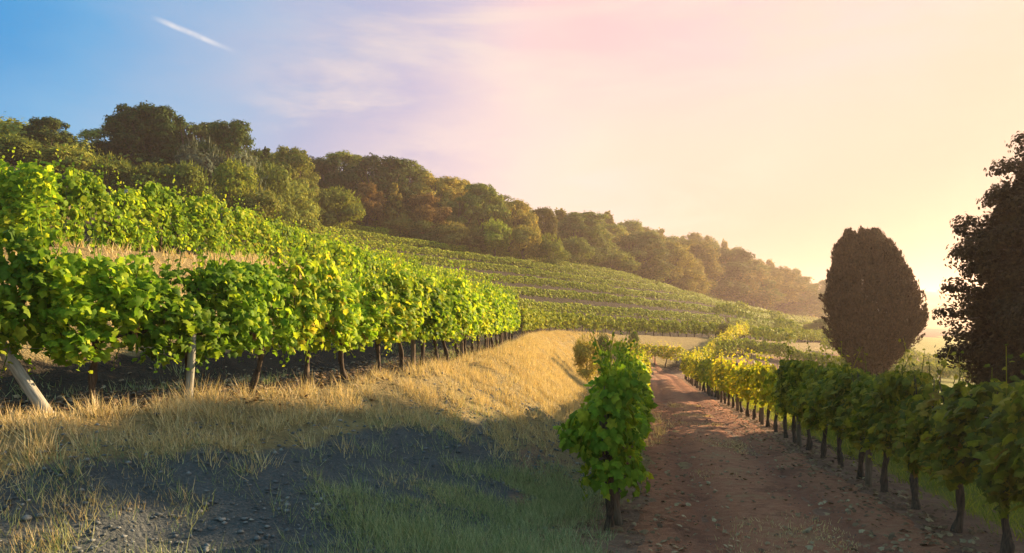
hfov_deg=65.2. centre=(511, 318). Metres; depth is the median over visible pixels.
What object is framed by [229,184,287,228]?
shrub
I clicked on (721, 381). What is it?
grapevine
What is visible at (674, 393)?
dirt track
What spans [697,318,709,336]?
grapevine
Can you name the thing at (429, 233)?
shrub
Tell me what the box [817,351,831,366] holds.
grapevine
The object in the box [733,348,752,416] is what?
grapevine
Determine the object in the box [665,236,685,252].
broadleaf tree
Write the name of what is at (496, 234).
shrub
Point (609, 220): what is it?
conifer tree
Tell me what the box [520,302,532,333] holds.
grapevine
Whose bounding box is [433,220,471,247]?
shrub
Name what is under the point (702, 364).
grapevine
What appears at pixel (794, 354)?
grapevine
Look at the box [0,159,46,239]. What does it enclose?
grapevine
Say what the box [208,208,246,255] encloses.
grapevine
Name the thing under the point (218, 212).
grapevine
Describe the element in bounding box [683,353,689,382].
grapevine
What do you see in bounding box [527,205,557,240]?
broadleaf tree
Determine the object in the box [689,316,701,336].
grapevine
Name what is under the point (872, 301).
cypress tree
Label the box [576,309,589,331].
grapevine
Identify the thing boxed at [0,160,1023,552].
ground
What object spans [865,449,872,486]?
vineyard post
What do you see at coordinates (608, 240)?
broadleaf tree
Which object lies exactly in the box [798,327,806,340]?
grapevine
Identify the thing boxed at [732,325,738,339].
grapevine
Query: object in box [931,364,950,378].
grapevine
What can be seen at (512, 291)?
grapevine
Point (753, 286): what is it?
broadleaf tree
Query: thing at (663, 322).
grapevine
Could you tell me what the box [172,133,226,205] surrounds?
broadleaf tree
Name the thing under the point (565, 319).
grapevine
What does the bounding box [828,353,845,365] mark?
grapevine
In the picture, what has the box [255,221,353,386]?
grapevine
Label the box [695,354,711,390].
grapevine
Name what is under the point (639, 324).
grapevine
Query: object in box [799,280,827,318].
broadleaf tree
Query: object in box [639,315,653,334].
grapevine
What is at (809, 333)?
grapevine
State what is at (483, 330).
grapevine
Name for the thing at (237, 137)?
broadleaf tree
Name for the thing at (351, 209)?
shrub
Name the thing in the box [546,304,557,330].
grapevine
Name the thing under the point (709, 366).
grapevine
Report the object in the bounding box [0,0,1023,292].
sky
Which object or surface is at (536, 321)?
grapevine
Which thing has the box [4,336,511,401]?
weeds
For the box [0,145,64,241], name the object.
grapevine
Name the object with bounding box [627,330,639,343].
shrub
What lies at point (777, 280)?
broadleaf tree
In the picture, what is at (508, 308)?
grapevine
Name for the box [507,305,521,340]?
grapevine
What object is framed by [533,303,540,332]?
grapevine
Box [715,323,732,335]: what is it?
shrub
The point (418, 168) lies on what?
broadleaf tree
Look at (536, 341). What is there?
dry grass
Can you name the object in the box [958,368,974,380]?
grapevine
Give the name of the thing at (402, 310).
grapevine
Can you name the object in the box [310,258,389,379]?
grapevine
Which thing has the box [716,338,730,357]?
grapevine
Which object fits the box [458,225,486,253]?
shrub
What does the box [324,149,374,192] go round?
broadleaf tree
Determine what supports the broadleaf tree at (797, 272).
on the ground at (76, 380)
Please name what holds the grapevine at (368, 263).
on the ground at (76, 380)
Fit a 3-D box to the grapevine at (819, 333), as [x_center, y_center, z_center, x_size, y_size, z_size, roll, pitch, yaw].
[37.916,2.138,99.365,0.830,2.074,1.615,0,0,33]
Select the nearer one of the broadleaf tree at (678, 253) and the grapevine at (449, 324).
the grapevine at (449, 324)
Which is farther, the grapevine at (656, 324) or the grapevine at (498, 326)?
the grapevine at (656, 324)
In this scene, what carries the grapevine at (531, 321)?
on the ground at (76, 380)
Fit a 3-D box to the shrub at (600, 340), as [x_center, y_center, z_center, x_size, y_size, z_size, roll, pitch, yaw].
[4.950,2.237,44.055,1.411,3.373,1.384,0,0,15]
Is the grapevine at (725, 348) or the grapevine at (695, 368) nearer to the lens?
the grapevine at (695, 368)
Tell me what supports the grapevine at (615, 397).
on the ground at (76, 380)
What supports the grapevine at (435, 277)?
on the ground at (76, 380)
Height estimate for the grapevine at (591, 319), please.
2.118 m
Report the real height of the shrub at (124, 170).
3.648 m
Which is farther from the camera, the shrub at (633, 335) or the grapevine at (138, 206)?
the shrub at (633, 335)
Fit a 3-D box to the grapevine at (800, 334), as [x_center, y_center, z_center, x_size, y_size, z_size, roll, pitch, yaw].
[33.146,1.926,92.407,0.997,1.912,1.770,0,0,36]
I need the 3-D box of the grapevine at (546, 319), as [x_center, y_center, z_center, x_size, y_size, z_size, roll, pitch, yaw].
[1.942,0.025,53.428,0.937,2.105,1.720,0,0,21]
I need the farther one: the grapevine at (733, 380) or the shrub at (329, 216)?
the shrub at (329, 216)
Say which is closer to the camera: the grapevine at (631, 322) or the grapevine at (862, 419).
the grapevine at (862, 419)
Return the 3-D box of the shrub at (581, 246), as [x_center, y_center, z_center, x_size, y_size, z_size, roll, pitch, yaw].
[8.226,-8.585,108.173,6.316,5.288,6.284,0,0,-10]
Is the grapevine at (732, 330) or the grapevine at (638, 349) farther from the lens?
the grapevine at (732, 330)
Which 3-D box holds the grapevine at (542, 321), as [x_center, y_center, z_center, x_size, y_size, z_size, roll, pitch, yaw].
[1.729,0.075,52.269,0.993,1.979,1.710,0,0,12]
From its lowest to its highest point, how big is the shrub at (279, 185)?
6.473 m
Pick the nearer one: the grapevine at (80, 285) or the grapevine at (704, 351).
the grapevine at (80, 285)
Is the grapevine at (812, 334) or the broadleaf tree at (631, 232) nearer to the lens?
the grapevine at (812, 334)
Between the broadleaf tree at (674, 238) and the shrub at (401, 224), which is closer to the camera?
the shrub at (401, 224)
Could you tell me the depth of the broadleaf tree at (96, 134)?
75.74 m
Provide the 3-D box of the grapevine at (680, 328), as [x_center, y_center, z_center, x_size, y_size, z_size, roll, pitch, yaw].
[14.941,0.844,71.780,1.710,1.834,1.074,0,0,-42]
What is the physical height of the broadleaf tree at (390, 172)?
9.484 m
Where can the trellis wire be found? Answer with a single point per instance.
(126, 347)
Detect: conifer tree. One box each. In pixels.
[259,146,270,175]
[554,207,566,235]
[603,210,615,224]
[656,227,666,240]
[720,239,728,249]
[766,259,774,266]
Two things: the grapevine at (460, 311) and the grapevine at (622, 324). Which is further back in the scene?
the grapevine at (622, 324)
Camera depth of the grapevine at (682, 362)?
49.65 m
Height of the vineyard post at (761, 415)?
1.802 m
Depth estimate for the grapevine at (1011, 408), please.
6.46 m
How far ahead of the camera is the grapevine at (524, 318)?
44.81 m
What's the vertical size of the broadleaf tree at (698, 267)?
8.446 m
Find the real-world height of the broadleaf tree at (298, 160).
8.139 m
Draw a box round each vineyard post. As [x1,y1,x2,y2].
[0,342,53,412]
[122,189,127,250]
[185,314,195,401]
[410,339,415,365]
[460,333,463,356]
[599,415,622,525]
[720,362,722,402]
[736,363,739,410]
[760,407,763,424]
[796,381,801,446]
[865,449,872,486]
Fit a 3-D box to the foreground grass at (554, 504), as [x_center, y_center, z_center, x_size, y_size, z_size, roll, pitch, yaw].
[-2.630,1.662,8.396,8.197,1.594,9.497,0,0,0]
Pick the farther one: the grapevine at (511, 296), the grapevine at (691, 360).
the grapevine at (691, 360)
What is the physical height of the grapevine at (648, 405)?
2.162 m
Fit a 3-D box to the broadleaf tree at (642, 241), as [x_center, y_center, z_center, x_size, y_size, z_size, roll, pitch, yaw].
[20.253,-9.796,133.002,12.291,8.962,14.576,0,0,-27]
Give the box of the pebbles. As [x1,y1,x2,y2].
[580,410,1017,552]
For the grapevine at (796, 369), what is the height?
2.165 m
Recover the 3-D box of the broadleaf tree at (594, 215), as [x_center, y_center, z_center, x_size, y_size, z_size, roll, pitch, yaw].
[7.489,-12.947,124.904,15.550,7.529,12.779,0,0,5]
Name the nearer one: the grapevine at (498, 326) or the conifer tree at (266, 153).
the grapevine at (498, 326)
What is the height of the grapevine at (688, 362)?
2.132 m
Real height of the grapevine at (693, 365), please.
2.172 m
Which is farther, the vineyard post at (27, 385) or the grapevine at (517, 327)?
the grapevine at (517, 327)
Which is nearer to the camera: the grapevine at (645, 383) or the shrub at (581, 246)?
the grapevine at (645, 383)
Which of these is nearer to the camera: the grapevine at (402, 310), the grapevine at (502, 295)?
the grapevine at (402, 310)
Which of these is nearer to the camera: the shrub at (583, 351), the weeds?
the weeds
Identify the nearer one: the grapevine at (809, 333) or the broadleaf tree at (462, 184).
the grapevine at (809, 333)
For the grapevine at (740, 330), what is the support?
on the ground at (76, 380)
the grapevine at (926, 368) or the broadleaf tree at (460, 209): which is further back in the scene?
the broadleaf tree at (460, 209)
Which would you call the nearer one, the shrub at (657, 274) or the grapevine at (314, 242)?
the grapevine at (314, 242)
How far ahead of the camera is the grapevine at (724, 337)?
68.51 m
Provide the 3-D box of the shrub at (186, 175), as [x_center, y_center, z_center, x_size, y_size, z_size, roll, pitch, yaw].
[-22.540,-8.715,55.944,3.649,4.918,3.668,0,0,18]
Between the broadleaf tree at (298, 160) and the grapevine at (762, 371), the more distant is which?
the broadleaf tree at (298, 160)
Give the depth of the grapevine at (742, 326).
76.22 m
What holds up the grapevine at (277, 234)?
on the ground at (76, 380)
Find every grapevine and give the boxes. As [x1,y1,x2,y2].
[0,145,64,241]
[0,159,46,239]
[0,187,58,377]
[23,157,84,246]
[23,206,160,408]
[54,154,110,246]
[84,170,140,250]
[107,170,162,251]
[124,233,245,397]
[138,172,181,252]
[151,185,205,253]
[180,184,220,254]
[194,177,233,254]
[203,226,304,391]
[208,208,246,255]
[228,195,256,256]
[243,202,273,258]
[253,208,282,259]
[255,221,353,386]
[265,207,291,263]
[275,219,297,261]
[287,221,309,260]
[295,222,318,263]
[303,230,322,259]
[304,226,348,281]
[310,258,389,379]
[312,222,326,259]
[322,229,357,288]
[343,230,365,294]
[349,253,418,372]
[351,232,375,293]
[356,242,382,290]
[364,241,385,291]
[372,242,429,368]
[377,247,394,273]
[384,248,399,272]
[396,255,410,273]
[401,255,449,364]
[409,256,422,268]
[417,272,459,362]
[427,261,442,276]
[428,263,474,359]
[430,263,439,282]
[442,267,453,278]
[443,260,477,357]
[450,270,486,354]
[458,277,490,351]
[469,275,495,350]
[470,269,502,348]
[480,295,502,347]
[483,284,507,346]
[494,278,509,345]
[497,279,513,344]
[501,287,518,343]
[504,288,515,341]
[505,283,518,340]
[506,285,518,305]
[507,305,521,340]
[508,286,520,340]
[518,301,528,334]
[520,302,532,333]
[520,304,534,332]
[528,302,538,332]
[529,302,536,333]
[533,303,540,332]
[535,305,544,331]
[539,304,550,330]
[542,306,552,329]
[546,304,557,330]
[548,307,562,329]
[553,327,653,530]
[556,307,568,330]
[562,307,574,330]
[571,308,582,332]
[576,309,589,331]
[583,345,652,503]
[584,307,597,330]
[593,311,603,331]
[599,311,614,332]
[600,335,648,490]
[606,313,619,332]
[612,338,658,477]
[616,315,629,334]
[620,342,650,412]
[623,339,634,353]
[623,339,654,398]
[624,312,637,334]
[625,349,656,414]
[630,343,642,356]
[633,317,645,332]
[637,340,651,356]
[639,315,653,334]
[646,338,662,364]
[648,317,662,335]
[656,316,670,335]
[658,340,673,366]
[664,315,677,336]
[665,341,683,367]
[672,318,686,336]
[679,316,694,336]
[681,351,687,379]
[682,354,687,380]
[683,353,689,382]
[684,349,696,379]
[685,351,691,383]
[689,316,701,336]
[689,351,697,385]
[690,356,697,387]
[691,348,701,387]
[693,352,701,388]
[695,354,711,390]
[696,353,708,392]
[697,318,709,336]
[698,353,708,393]
[701,346,706,357]
[701,352,711,394]
[702,347,715,395]
[703,319,715,337]
[706,340,711,356]
[707,353,718,396]
[708,335,716,357]
[708,355,720,399]
[709,337,722,355]
[710,318,720,337]
[711,349,726,393]
[714,350,726,403]
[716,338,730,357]
[716,353,734,405]
[718,331,726,340]
[722,338,736,356]
[723,328,728,340]
[723,350,743,407]
[726,327,733,339]
[727,351,744,400]
[728,357,747,411]
[729,327,735,338]
[729,337,744,355]
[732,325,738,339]
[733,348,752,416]
[737,322,742,337]
[738,333,750,355]
[738,352,764,419]
[739,320,744,337]
[742,322,747,337]
[744,337,759,355]
[744,352,769,421]
[747,321,755,339]
[751,347,777,426]
[752,339,768,355]
[760,352,787,431]
[763,341,777,358]
[768,355,795,437]
[773,339,786,358]
[774,338,810,443]
[781,341,799,359]
[782,342,821,449]
[789,348,831,457]
[795,347,810,360]
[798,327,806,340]
[798,329,803,341]
[803,341,863,466]
[804,348,821,363]
[805,329,810,341]
[809,329,814,341]
[815,327,820,342]
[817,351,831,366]
[820,346,874,478]
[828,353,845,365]
[846,349,911,492]
[867,338,946,509]
[889,363,908,372]
[895,347,992,532]
[904,360,921,370]
[917,362,935,373]
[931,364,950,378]
[932,344,1023,552]
[944,365,963,381]
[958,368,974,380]
[979,353,1023,511]
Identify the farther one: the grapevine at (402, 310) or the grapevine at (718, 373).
the grapevine at (718, 373)
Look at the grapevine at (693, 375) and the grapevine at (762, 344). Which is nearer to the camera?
the grapevine at (693, 375)
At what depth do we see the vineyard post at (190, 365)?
9.46 m
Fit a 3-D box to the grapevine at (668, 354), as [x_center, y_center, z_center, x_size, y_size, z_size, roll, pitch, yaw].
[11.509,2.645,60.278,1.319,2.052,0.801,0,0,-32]
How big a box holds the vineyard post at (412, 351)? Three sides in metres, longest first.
1.451 x 0.108 x 0.107 m
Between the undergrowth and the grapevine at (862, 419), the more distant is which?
the undergrowth
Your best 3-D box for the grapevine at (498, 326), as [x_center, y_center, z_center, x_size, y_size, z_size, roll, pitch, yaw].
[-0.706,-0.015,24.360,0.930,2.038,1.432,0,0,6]
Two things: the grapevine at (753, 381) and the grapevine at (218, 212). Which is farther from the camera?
the grapevine at (218, 212)
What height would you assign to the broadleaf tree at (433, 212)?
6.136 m
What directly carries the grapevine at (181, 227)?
on the ground at (76, 380)
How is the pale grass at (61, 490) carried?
on the ground at (76, 380)
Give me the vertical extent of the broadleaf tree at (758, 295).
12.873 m
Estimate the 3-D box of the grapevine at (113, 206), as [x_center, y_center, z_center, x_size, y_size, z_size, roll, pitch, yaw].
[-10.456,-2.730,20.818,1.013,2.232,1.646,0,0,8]
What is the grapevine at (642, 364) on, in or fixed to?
on the ground at (76, 380)
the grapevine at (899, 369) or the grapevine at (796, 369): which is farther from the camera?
the grapevine at (899, 369)
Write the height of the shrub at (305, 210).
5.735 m
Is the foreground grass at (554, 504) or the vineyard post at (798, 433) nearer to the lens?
the foreground grass at (554, 504)
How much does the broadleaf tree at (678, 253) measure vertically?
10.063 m
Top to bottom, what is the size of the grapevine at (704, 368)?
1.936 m
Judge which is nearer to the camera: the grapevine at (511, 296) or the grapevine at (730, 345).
the grapevine at (511, 296)
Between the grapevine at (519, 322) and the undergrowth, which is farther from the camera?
the undergrowth
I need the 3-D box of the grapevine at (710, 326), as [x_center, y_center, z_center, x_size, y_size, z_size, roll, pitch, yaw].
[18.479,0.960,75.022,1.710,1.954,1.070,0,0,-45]
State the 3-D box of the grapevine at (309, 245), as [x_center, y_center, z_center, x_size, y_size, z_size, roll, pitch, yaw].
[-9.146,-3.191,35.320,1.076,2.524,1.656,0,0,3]
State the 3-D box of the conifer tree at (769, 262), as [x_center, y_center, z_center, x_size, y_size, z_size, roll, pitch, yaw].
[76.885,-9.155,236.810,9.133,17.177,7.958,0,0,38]
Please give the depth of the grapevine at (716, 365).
30.08 m
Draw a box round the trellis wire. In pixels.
[19,340,327,348]
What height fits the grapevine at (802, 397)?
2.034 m
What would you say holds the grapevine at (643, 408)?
on the ground at (76, 380)
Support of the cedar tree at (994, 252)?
on the ground at (76, 380)
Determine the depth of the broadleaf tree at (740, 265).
167.68 m
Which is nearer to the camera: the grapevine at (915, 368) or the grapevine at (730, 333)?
the grapevine at (730, 333)
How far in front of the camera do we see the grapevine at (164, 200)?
22.95 m
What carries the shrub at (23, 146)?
on the ground at (76, 380)
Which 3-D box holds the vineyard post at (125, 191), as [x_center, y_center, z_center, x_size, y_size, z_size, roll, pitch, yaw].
[-10.328,-2.430,21.360,0.110,2.011,0.115,2,0,0]
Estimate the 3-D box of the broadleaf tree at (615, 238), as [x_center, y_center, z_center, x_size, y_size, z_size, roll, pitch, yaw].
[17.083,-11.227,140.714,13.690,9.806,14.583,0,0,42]
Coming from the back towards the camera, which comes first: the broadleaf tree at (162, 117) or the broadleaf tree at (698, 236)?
the broadleaf tree at (698, 236)
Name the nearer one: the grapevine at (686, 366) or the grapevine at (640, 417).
the grapevine at (640, 417)
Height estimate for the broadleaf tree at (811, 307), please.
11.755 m
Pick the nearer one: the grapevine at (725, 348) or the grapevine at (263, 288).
the grapevine at (263, 288)
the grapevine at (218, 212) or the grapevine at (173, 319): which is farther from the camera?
the grapevine at (218, 212)
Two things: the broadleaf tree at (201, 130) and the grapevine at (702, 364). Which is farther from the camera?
the broadleaf tree at (201, 130)
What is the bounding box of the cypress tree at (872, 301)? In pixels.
[818,225,929,379]
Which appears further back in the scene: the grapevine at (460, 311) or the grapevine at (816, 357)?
the grapevine at (816, 357)
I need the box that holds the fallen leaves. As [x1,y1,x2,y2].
[0,342,1022,552]
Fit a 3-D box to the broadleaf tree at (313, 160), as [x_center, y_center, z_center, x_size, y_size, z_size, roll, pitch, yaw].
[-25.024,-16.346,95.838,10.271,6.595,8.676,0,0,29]
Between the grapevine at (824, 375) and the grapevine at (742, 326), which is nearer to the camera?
the grapevine at (824, 375)
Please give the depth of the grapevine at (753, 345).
70.47 m
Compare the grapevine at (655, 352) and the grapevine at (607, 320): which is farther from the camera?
the grapevine at (607, 320)
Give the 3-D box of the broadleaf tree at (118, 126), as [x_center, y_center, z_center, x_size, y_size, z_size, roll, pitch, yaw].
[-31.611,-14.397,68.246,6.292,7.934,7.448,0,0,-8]
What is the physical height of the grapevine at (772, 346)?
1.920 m
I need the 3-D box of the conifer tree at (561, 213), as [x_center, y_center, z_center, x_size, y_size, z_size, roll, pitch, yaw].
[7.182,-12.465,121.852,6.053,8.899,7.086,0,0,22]
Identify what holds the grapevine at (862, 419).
on the ground at (76, 380)
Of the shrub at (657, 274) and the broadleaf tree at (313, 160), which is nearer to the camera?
the broadleaf tree at (313, 160)
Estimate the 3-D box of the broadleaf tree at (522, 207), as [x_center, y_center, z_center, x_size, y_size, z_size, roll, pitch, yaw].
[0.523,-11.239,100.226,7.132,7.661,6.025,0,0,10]
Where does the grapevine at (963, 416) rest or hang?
on the ground at (76, 380)
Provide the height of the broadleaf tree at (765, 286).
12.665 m
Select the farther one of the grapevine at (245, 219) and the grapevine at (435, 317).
the grapevine at (245, 219)
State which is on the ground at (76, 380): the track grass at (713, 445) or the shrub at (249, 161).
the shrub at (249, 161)
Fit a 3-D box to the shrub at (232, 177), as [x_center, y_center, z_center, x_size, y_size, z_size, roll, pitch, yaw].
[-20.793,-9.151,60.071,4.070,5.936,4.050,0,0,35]
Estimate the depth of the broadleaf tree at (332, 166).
91.68 m
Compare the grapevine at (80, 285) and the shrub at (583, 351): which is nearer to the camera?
the grapevine at (80, 285)
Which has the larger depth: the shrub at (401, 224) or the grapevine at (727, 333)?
the shrub at (401, 224)
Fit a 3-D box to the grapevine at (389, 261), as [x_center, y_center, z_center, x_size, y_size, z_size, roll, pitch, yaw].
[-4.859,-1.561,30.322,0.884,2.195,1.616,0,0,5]
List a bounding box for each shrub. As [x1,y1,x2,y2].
[0,132,49,166]
[40,143,97,173]
[78,151,133,194]
[124,162,178,197]
[162,160,217,203]
[209,158,261,213]
[227,150,272,214]
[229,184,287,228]
[254,162,298,226]
[280,179,322,232]
[305,187,339,229]
[320,184,365,230]
[383,214,415,237]
[407,220,440,240]
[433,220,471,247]
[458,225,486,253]
[476,218,513,256]
[507,224,544,263]
[531,233,570,272]
[556,236,594,267]
[571,332,600,381]
[590,248,640,271]
[591,331,612,375]
[620,260,672,282]
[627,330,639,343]
[665,271,711,292]
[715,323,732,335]
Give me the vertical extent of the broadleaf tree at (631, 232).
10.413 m
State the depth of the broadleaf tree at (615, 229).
135.47 m
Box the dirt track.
[634,356,953,552]
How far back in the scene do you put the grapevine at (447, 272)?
61.20 m
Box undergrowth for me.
[0,111,807,315]
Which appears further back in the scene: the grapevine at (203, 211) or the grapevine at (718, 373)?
the grapevine at (718, 373)
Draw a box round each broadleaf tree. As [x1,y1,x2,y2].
[17,116,90,160]
[76,122,135,156]
[87,140,119,183]
[99,102,172,170]
[130,101,212,192]
[134,115,195,160]
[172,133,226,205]
[183,121,240,159]
[192,119,272,190]
[243,149,293,181]
[264,145,320,210]
[291,154,347,193]
[312,156,354,209]
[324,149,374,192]
[334,152,417,228]
[344,182,386,226]
[366,158,439,205]
[402,173,439,197]
[402,192,451,239]
[405,170,462,223]
[433,176,476,225]
[441,196,481,244]
[452,182,511,242]
[487,194,531,223]
[494,198,540,252]
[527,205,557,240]
[555,211,611,265]
[557,211,608,237]
[593,223,619,265]
[600,223,626,243]
[607,228,650,263]
[612,231,675,274]
[617,219,643,232]
[626,231,666,259]
[641,226,651,232]
[649,240,707,291]
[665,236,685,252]
[665,239,717,292]
[672,238,725,296]
[677,256,710,293]
[680,231,712,244]
[696,247,761,297]
[702,238,719,249]
[712,249,760,296]
[714,257,781,306]
[729,270,784,307]
[738,260,786,305]
[746,258,766,265]
[757,266,811,309]
[760,282,810,314]
[768,276,827,315]
[790,268,811,284]
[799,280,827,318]
[803,318,828,341]
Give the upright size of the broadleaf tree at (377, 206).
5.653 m
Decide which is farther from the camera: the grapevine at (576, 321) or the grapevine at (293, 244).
the grapevine at (576, 321)
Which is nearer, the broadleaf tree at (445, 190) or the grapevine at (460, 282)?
the grapevine at (460, 282)
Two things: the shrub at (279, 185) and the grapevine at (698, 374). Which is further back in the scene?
the shrub at (279, 185)
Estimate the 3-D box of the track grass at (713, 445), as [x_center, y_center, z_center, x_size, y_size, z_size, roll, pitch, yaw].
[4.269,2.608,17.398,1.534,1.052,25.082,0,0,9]
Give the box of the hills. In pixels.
[920,291,976,328]
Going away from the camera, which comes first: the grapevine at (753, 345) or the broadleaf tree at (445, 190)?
the grapevine at (753, 345)
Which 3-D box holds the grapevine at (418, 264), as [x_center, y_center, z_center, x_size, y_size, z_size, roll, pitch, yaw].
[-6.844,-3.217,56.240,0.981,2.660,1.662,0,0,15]
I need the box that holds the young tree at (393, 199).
[377,183,409,228]
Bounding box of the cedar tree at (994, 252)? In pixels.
[931,131,1023,410]
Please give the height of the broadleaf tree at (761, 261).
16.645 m
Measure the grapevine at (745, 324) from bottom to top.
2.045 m
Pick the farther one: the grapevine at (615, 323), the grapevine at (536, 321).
the grapevine at (615, 323)
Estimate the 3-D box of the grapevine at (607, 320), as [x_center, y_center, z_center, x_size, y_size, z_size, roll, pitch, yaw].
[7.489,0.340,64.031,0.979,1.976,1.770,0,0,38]
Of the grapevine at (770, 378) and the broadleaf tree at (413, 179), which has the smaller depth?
the grapevine at (770, 378)
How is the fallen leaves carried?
on the ground at (76, 380)
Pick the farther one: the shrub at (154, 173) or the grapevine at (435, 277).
the shrub at (154, 173)
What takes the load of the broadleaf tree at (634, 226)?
on the ground at (76, 380)
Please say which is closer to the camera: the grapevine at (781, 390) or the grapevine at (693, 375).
the grapevine at (781, 390)
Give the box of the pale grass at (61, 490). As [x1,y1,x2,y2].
[0,443,171,552]
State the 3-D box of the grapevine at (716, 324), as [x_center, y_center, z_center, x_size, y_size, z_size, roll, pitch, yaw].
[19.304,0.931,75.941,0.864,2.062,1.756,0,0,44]
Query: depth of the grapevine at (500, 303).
25.36 m
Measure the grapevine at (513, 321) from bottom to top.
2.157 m
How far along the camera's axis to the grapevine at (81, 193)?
19.50 m
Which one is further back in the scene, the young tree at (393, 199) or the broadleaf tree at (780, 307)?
the broadleaf tree at (780, 307)
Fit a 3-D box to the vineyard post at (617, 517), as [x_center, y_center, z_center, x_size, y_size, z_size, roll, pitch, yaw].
[1.079,1.692,8.709,0.108,1.802,0.104,-9,9,0]
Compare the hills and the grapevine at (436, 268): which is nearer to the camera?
the grapevine at (436, 268)
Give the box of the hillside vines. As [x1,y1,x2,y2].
[170,203,976,376]
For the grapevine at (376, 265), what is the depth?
28.00 m
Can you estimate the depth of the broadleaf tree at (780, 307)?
209.76 m
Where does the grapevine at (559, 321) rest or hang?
on the ground at (76, 380)
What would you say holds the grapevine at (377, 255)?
on the ground at (76, 380)
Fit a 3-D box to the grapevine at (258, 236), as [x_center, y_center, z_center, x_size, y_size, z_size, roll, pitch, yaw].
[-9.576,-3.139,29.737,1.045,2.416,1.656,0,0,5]
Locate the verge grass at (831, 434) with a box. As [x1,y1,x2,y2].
[698,382,1023,541]
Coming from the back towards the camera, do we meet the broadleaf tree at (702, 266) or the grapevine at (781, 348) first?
the broadleaf tree at (702, 266)
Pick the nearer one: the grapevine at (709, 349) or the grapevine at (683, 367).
the grapevine at (683, 367)
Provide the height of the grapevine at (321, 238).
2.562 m
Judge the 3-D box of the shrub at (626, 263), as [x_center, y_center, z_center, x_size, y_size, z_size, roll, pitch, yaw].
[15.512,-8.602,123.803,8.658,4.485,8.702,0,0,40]
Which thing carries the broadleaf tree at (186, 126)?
on the ground at (76, 380)
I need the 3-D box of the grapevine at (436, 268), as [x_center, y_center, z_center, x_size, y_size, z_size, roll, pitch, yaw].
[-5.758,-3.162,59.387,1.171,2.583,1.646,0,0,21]
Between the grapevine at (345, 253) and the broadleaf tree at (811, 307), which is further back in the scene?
the broadleaf tree at (811, 307)
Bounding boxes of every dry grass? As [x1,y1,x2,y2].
[0,328,677,487]
[3,205,366,348]
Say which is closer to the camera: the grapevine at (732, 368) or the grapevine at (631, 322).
the grapevine at (732, 368)
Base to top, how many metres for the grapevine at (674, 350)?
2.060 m
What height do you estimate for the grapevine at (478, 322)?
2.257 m
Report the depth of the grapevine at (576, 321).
60.01 m
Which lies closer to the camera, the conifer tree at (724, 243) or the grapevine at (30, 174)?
the grapevine at (30, 174)
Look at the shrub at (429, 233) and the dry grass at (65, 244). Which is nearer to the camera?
the dry grass at (65, 244)
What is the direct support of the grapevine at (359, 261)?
on the ground at (76, 380)
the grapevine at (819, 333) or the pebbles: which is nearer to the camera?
the pebbles
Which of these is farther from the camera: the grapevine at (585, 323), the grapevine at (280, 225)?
the grapevine at (585, 323)
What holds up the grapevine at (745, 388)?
on the ground at (76, 380)
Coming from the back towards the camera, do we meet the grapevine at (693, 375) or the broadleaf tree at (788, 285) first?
the broadleaf tree at (788, 285)
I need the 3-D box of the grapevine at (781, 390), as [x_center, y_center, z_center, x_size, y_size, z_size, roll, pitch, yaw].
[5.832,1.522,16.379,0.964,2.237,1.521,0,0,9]
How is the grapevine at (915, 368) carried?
on the ground at (76, 380)
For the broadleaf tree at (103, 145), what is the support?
on the ground at (76, 380)
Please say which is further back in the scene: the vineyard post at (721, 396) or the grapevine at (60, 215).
the vineyard post at (721, 396)
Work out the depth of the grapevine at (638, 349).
58.20 m
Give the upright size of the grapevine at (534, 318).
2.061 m
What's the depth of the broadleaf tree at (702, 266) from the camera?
158.48 m
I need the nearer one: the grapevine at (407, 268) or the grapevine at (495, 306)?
the grapevine at (495, 306)
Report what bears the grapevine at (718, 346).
on the ground at (76, 380)
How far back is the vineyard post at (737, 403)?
24.76 m
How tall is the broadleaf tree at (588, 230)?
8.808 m
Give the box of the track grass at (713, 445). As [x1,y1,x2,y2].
[668,401,858,552]
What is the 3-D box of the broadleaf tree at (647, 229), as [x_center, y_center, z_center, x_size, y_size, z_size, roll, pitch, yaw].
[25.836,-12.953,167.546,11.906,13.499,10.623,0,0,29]
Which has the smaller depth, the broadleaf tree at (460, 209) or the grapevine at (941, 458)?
the grapevine at (941, 458)
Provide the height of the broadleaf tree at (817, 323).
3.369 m
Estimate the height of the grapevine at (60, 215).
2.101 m
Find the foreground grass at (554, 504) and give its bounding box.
[0,387,624,552]
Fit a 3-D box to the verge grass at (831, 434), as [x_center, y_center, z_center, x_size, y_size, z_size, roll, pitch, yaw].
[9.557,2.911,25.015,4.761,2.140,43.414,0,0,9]
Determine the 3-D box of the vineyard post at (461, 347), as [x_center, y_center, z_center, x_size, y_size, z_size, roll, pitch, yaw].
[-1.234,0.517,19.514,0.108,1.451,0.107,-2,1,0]
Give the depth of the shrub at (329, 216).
81.21 m
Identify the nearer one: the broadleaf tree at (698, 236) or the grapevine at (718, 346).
the grapevine at (718, 346)
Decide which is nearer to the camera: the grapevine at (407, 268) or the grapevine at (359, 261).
the grapevine at (359, 261)
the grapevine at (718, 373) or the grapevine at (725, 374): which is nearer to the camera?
the grapevine at (725, 374)
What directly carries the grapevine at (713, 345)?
on the ground at (76, 380)
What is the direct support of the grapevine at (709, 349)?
on the ground at (76, 380)
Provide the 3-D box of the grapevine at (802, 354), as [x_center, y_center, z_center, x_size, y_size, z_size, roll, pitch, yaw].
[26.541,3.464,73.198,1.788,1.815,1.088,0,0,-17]
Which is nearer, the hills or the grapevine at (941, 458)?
the grapevine at (941, 458)
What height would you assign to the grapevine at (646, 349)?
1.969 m
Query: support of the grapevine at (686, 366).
on the ground at (76, 380)
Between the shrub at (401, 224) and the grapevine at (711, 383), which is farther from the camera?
the shrub at (401, 224)

